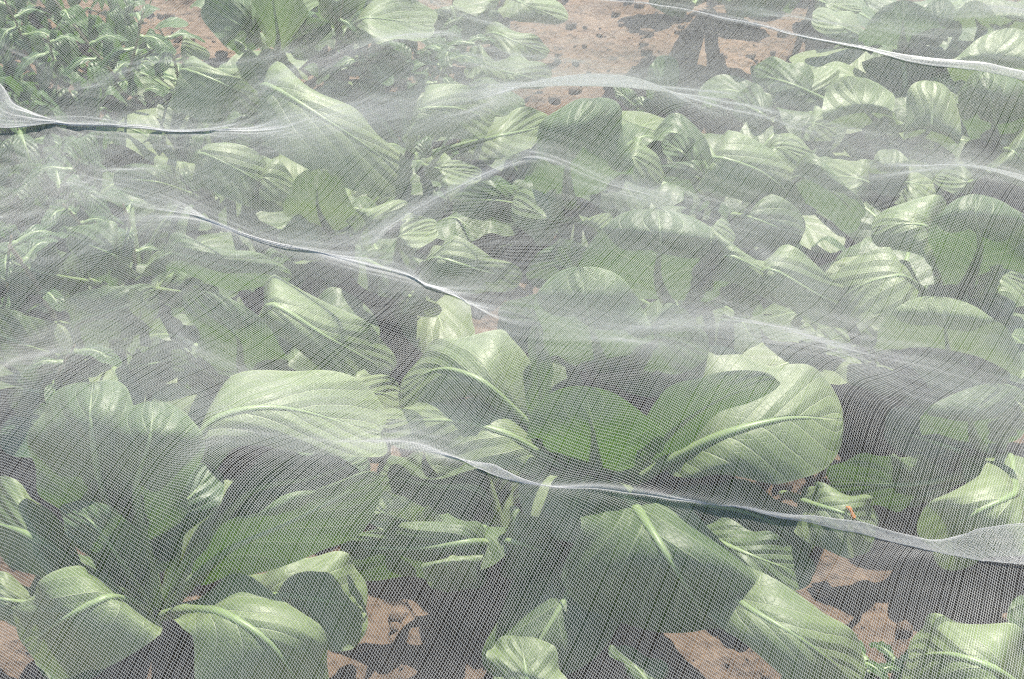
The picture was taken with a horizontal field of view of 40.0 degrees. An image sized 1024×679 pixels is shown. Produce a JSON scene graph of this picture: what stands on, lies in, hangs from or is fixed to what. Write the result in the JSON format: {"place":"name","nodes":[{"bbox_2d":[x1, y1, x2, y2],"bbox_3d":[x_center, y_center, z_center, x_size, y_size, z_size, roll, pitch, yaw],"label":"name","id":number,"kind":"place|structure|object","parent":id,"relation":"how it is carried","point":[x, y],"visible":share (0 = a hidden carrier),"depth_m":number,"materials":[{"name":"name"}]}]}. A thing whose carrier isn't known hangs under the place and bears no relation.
{"place":"outdoors","nodes":[
{"label":"outdoors","id":0,"kind":"place"},
{"bbox_2d":[0,0,1023,678],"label":"ground","id":1,"kind":"structure","parent":0,"point":[410,624],"depth_m":1.04,"materials":[{"name":"soil"}]},
{"bbox_2d":[0,0,57,56],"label":"weed plant","id":2,"kind":"object","parent":1,"relation":"on","point":[19,15],"visible":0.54,"depth_m":1.51,"materials":[{"name":"green plant"}]},
{"bbox_2d":[0,224,67,315],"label":"weed plant","id":3,"kind":"object","parent":1,"relation":"on","point":[36,226],"visible":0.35,"depth_m":1.12,"materials":[{"name":"green plant"}]},
{"bbox_2d":[5,119,68,163],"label":"weed plant","id":4,"kind":"object","parent":1,"relation":"on","point":[19,131],"visible":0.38,"depth_m":1.32,"materials":[{"name":"green plant"}]},
{"bbox_2d":[7,238,69,322],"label":"weed plant","id":5,"kind":"object","parent":1,"relation":"on","point":[39,288],"visible":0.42,"depth_m":1.09,"materials":[{"name":"green plant"}]},
{"bbox_2d":[13,33,86,87],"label":"weed plant","id":6,"kind":"object","parent":1,"relation":"on","point":[58,38],"visible":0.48,"depth_m":1.45,"materials":[{"name":"green plant"}]},
{"bbox_2d":[24,158,79,211],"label":"weed plant","id":7,"kind":"object","parent":1,"relation":"on","point":[55,166],"visible":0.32,"depth_m":1.23,"materials":[{"name":"green plant"}]},
{"bbox_2d":[22,343,121,404],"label":"weed plant","id":8,"kind":"object","parent":1,"relation":"on","point":[59,365],"visible":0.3,"depth_m":1.05,"materials":[{"name":"green plant"}]},
{"bbox_2d":[41,203,107,238],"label":"weed plant","id":9,"kind":"object","parent":1,"relation":"on","point":[71,214],"visible":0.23,"depth_m":1.17,"materials":[{"name":"green plant"}]},
{"bbox_2d":[53,0,161,106],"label":"weed plant","id":10,"kind":"object","parent":1,"relation":"on","point":[71,17],"visible":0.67,"depth_m":1.40,"materials":[{"name":"green plant"}]},
{"bbox_2d":[0,232,242,457],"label":"bok choy plant","id":11,"kind":"object","parent":1,"relation":"on","point":[97,290],"visible":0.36,"depth_m":1.09,"materials":[{"name":"green plant"}]},
{"bbox_2d":[86,42,159,69],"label":"weed plant","id":12,"kind":"object","parent":1,"relation":"on","point":[151,51],"visible":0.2,"depth_m":1.55,"materials":[{"name":"green plant"}]},
{"bbox_2d":[100,10,176,100],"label":"weed plant","id":13,"kind":"object","parent":1,"relation":"on","point":[143,65],"visible":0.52,"depth_m":1.41,"materials":[{"name":"green plant"}]},
{"bbox_2d":[118,200,162,263],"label":"weed plant","id":14,"kind":"object","parent":1,"relation":"on","point":[130,237],"visible":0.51,"depth_m":1.14,"materials":[{"name":"green plant"}]},
{"bbox_2d":[0,188,291,316],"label":"bok choy plant","id":15,"kind":"object","parent":1,"relation":"on","point":[187,280],"visible":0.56,"depth_m":1.14,"materials":[{"name":"green plant"}]},
{"bbox_2d":[149,27,204,81],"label":"weed plant","id":16,"kind":"object","parent":1,"relation":"on","point":[176,66],"visible":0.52,"depth_m":1.43,"materials":[{"name":"green plant"}]},
{"bbox_2d":[81,103,293,235],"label":"bok choy plant","id":17,"kind":"object","parent":1,"relation":"on","point":[283,195],"visible":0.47,"depth_m":1.25,"materials":[{"name":"green plant"}]},
{"bbox_2d":[0,370,387,678],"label":"bok choy plant","id":18,"kind":"object","parent":1,"relation":"on","point":[235,497],"visible":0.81,"depth_m":0.91,"materials":[{"name":"green plant"}]},
{"bbox_2d":[108,35,307,150],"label":"bok choy plant","id":19,"kind":"object","parent":1,"relation":"on","point":[208,83],"visible":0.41,"depth_m":1.34,"materials":[{"name":"green plant"}]},
{"bbox_2d":[190,0,332,60],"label":"bok choy plant","id":20,"kind":"object","parent":1,"relation":"on","point":[312,3],"visible":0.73,"depth_m":1.50,"materials":[{"name":"green plant"}]},
{"bbox_2d":[127,275,399,463],"bbox_3d":[-0.204,-0.020,1.141,0.234,0.174,0.278,0,36,0],"label":"bok choy plant","id":21,"kind":"object","parent":1,"relation":"on","point":[380,380],"visible":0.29,"depth_m":1.05,"materials":[{"name":"green plant"}]},
{"bbox_2d":[168,40,412,196],"bbox_3d":[-0.239,-0.241,1.444,0.232,0.176,0.418,-6,36,-9],"label":"bok choy plant","id":22,"kind":"object","parent":1,"relation":"on","point":[261,118],"visible":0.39,"depth_m":1.28,"materials":[{"name":"green plant"}]},
{"bbox_2d":[206,155,442,299],"bbox_3d":[-0.180,-0.135,1.302,0.231,0.171,0.305,0,36,0],"label":"bok choy plant","id":23,"kind":"object","parent":1,"relation":"on","point":[431,206],"visible":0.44,"depth_m":1.21,"materials":[{"name":"green plant"}]},
{"bbox_2d":[331,0,355,55],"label":"weed plant","id":24,"kind":"object","parent":1,"relation":"on","point":[340,20],"visible":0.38,"depth_m":1.48,"materials":[{"name":"green plant"}]},
{"bbox_2d":[318,47,413,101],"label":"weed plant","id":25,"kind":"object","parent":1,"relation":"on","point":[360,79],"visible":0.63,"depth_m":1.50,"materials":[{"name":"green plant"}]},
{"bbox_2d":[310,0,437,79],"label":"bok choy plant","id":26,"kind":"object","parent":1,"relation":"on","point":[337,14],"visible":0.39,"depth_m":1.52,"materials":[{"name":"green plant"}]},
{"bbox_2d":[275,196,522,352],"bbox_3d":[-0.112,-0.106,1.280,0.241,0.151,0.345,0,36,0],"label":"bok choy plant","id":27,"kind":"object","parent":1,"relation":"on","point":[512,282],"visible":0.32,"depth_m":1.19,"materials":[{"name":"green plant"}]},
{"bbox_2d":[0,0,845,320],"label":"weed cover","id":28,"kind":"object","parent":1,"relation":"on","point":[66,54],"visible":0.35,"depth_m":1.43,"materials":[{"name":"green plant"}]},
{"bbox_2d":[313,77,547,188],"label":"bok choy plant","id":29,"kind":"object","parent":1,"relation":"on","point":[468,142],"visible":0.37,"depth_m":1.37,"materials":[{"name":"green plant"}]},
{"bbox_2d":[402,34,495,90],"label":"weed plant","id":30,"kind":"object","parent":1,"relation":"on","point":[449,54],"visible":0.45,"depth_m":1.51,"materials":[{"name":"green plant"}]},
{"bbox_2d":[340,451,562,591],"bbox_3d":[-0.042,0.106,1.027,0.156,0.102,0.211,0,36,0],"label":"bok choy plant","id":31,"kind":"object","parent":1,"relation":"on","point":[436,524],"visible":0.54,"depth_m":0.97,"materials":[{"name":"green plant"}]},
{"bbox_2d":[430,5,551,88],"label":"bok choy plant","id":32,"kind":"object","parent":1,"relation":"on","point":[487,35],"visible":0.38,"depth_m":1.64,"materials":[{"name":"green plant"}]},
{"bbox_2d":[453,0,567,23],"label":"bok choy plant","id":33,"kind":"object","parent":1,"relation":"on","point":[521,7],"visible":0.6,"depth_m":1.70,"materials":[{"name":"green plant"}]},
{"bbox_2d":[0,0,1023,678],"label":"insect net","id":34,"kind":"object","parent":1,"relation":"on","point":[590,80],"visible":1,"depth_m":1.01,"materials":[{"name":"white fabric"}]},
{"bbox_2d":[845,506,855,519],"bbox_3d":[0.234,0.119,0.971,0.006,0.006,0.011,0,36,0],"label":"dry petal","id":35,"kind":"object","parent":34,"relation":"on","point":[853,515],"visible":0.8,"depth_m":0.97,"materials":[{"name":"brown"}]},
{"bbox_2d":[0,0,1023,678],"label":"soil crumbs","id":36,"kind":"object","parent":1,"relation":"on","point":[398,616],"visible":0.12,"depth_m":1.04,"materials":[{"name":"brown soil"}]},
{"bbox_2d":[440,98,679,247],"bbox_3d":[0.048,-0.184,1.326,0.260,0.222,0.387,0,36,0],"label":"bok choy plant","id":37,"kind":"object","parent":1,"relation":"on","point":[590,150],"visible":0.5,"depth_m":1.22,"materials":[{"name":"green plant"}]},
{"bbox_2d":[497,267,719,396],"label":"bok choy plant","id":38,"kind":"object","parent":1,"relation":"on","point":[621,343],"visible":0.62,"depth_m":1.04,"materials":[{"name":"green plant"}]},
{"bbox_2d":[380,325,865,678],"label":"bok choy plant","id":39,"kind":"object","parent":1,"relation":"on","point":[678,506],"visible":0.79,"depth_m":0.97,"materials":[{"name":"green plant"}]},
{"bbox_2d":[486,635,785,678],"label":"bok choy plant","id":40,"kind":"object","parent":1,"relation":"on","point":[497,654],"visible":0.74,"depth_m":0.89,"materials":[{"name":"green plant"}]},
{"bbox_2d":[613,55,683,114],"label":"seedling","id":41,"kind":"object","parent":1,"relation":"on","point":[640,98],"visible":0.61,"depth_m":1.58,"materials":[{"name":"green plant"}]},
{"bbox_2d":[526,203,859,370],"bbox_3d":[0.149,-0.086,1.218,0.275,0.192,0.298,0,36,0],"label":"bok choy plant","id":42,"kind":"object","parent":1,"relation":"on","point":[689,279],"visible":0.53,"depth_m":1.09,"materials":[{"name":"green plant"}]},
{"bbox_2d":[701,100,724,120],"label":"seedling","id":43,"kind":"object","parent":1,"relation":"on","point":[715,112],"visible":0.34,"depth_m":1.59,"materials":[{"name":"green plant"}]},
{"bbox_2d":[649,0,777,17],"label":"bok choy plant","id":44,"kind":"object","parent":1,"relation":"on","point":[673,2],"visible":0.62,"depth_m":1.69,"materials":[{"name":"green plant"}]},
{"bbox_2d":[647,113,865,253],"bbox_3d":[0.222,-0.173,1.353,0.243,0.173,0.337,-5,36,-7],"label":"bok choy plant","id":45,"kind":"object","parent":1,"relation":"on","point":[789,152],"visible":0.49,"depth_m":1.24,"materials":[{"name":"green plant"}]},
{"bbox_2d":[698,65,846,150],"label":"bok choy plant","id":46,"kind":"object","parent":1,"relation":"on","point":[831,77],"visible":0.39,"depth_m":1.48,"materials":[{"name":"green plant"}]},
{"bbox_2d":[766,0,862,13],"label":"bok choy plant","id":47,"kind":"object","parent":1,"relation":"on","point":[833,8],"visible":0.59,"depth_m":1.66,"materials":[{"name":"green plant"}]},
{"bbox_2d":[778,482,878,557],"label":"bok choy plant","id":48,"kind":"object","parent":1,"relation":"on","point":[837,516],"visible":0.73,"depth_m":0.98,"materials":[{"name":"green plant"}]},
{"bbox_2d":[753,48,964,146],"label":"bok choy plant","id":49,"kind":"object","parent":1,"relation":"on","point":[909,134],"visible":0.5,"depth_m":1.44,"materials":[{"name":"green plant"}]},
{"bbox_2d":[859,640,899,678],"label":"weed plant","id":50,"kind":"object","parent":1,"relation":"on","point":[872,669],"visible":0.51,"depth_m":0.92,"materials":[{"name":"green plant"}]},
{"bbox_2d":[744,237,1023,450],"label":"bok choy plant","id":51,"kind":"object","parent":1,"relation":"on","point":[831,272],"visible":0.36,"depth_m":1.16,"materials":[{"name":"green plant"}]},
{"bbox_2d":[867,641,907,678],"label":"weed plant","id":52,"kind":"object","parent":1,"relation":"on","point":[889,657],"visible":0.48,"depth_m":0.95,"materials":[{"name":"green plant"}]},
{"bbox_2d":[771,91,1023,217],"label":"bok choy plant","id":53,"kind":"object","parent":1,"relation":"on","point":[894,191],"visible":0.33,"depth_m":1.36,"materials":[{"name":"green plant"}]},
{"bbox_2d":[811,0,995,69],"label":"bok choy plant","id":54,"kind":"object","parent":1,"relation":"on","point":[900,42],"visible":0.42,"depth_m":1.59,"materials":[{"name":"green plant"}]},
{"bbox_2d":[805,194,1023,378],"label":"bok choy plant","id":55,"kind":"object","parent":1,"relation":"on","point":[1004,212],"visible":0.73,"depth_m":1.10,"materials":[{"name":"green plant"}]},
{"bbox_2d":[826,347,1023,570],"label":"bok choy plant","id":56,"kind":"object","parent":1,"relation":"on","point":[942,524],"visible":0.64,"depth_m":1.01,"materials":[{"name":"green plant"}]},
{"bbox_2d":[902,595,1023,678],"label":"bok choy plant","id":57,"kind":"object","parent":1,"relation":"on","point":[908,670],"visible":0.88,"depth_m":0.84,"materials":[{"name":"green plant"}]},
{"bbox_2d":[902,70,1023,195],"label":"bok choy plant","id":58,"kind":"object","parent":1,"relation":"on","point":[1012,117],"visible":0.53,"depth_m":1.34,"materials":[{"name":"green plant"}]},
{"bbox_2d":[926,0,1023,30],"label":"bok choy plant","id":59,"kind":"object","parent":1,"relation":"on","point":[1007,23],"visible":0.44,"depth_m":1.55,"materials":[{"name":"green plant"}]},
{"bbox_2d":[948,27,1023,83],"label":"bok choy plant","id":60,"kind":"object","parent":1,"relation":"on","point":[965,72],"visible":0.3,"depth_m":1.41,"materials":[{"name":"green plant"}]}
]}

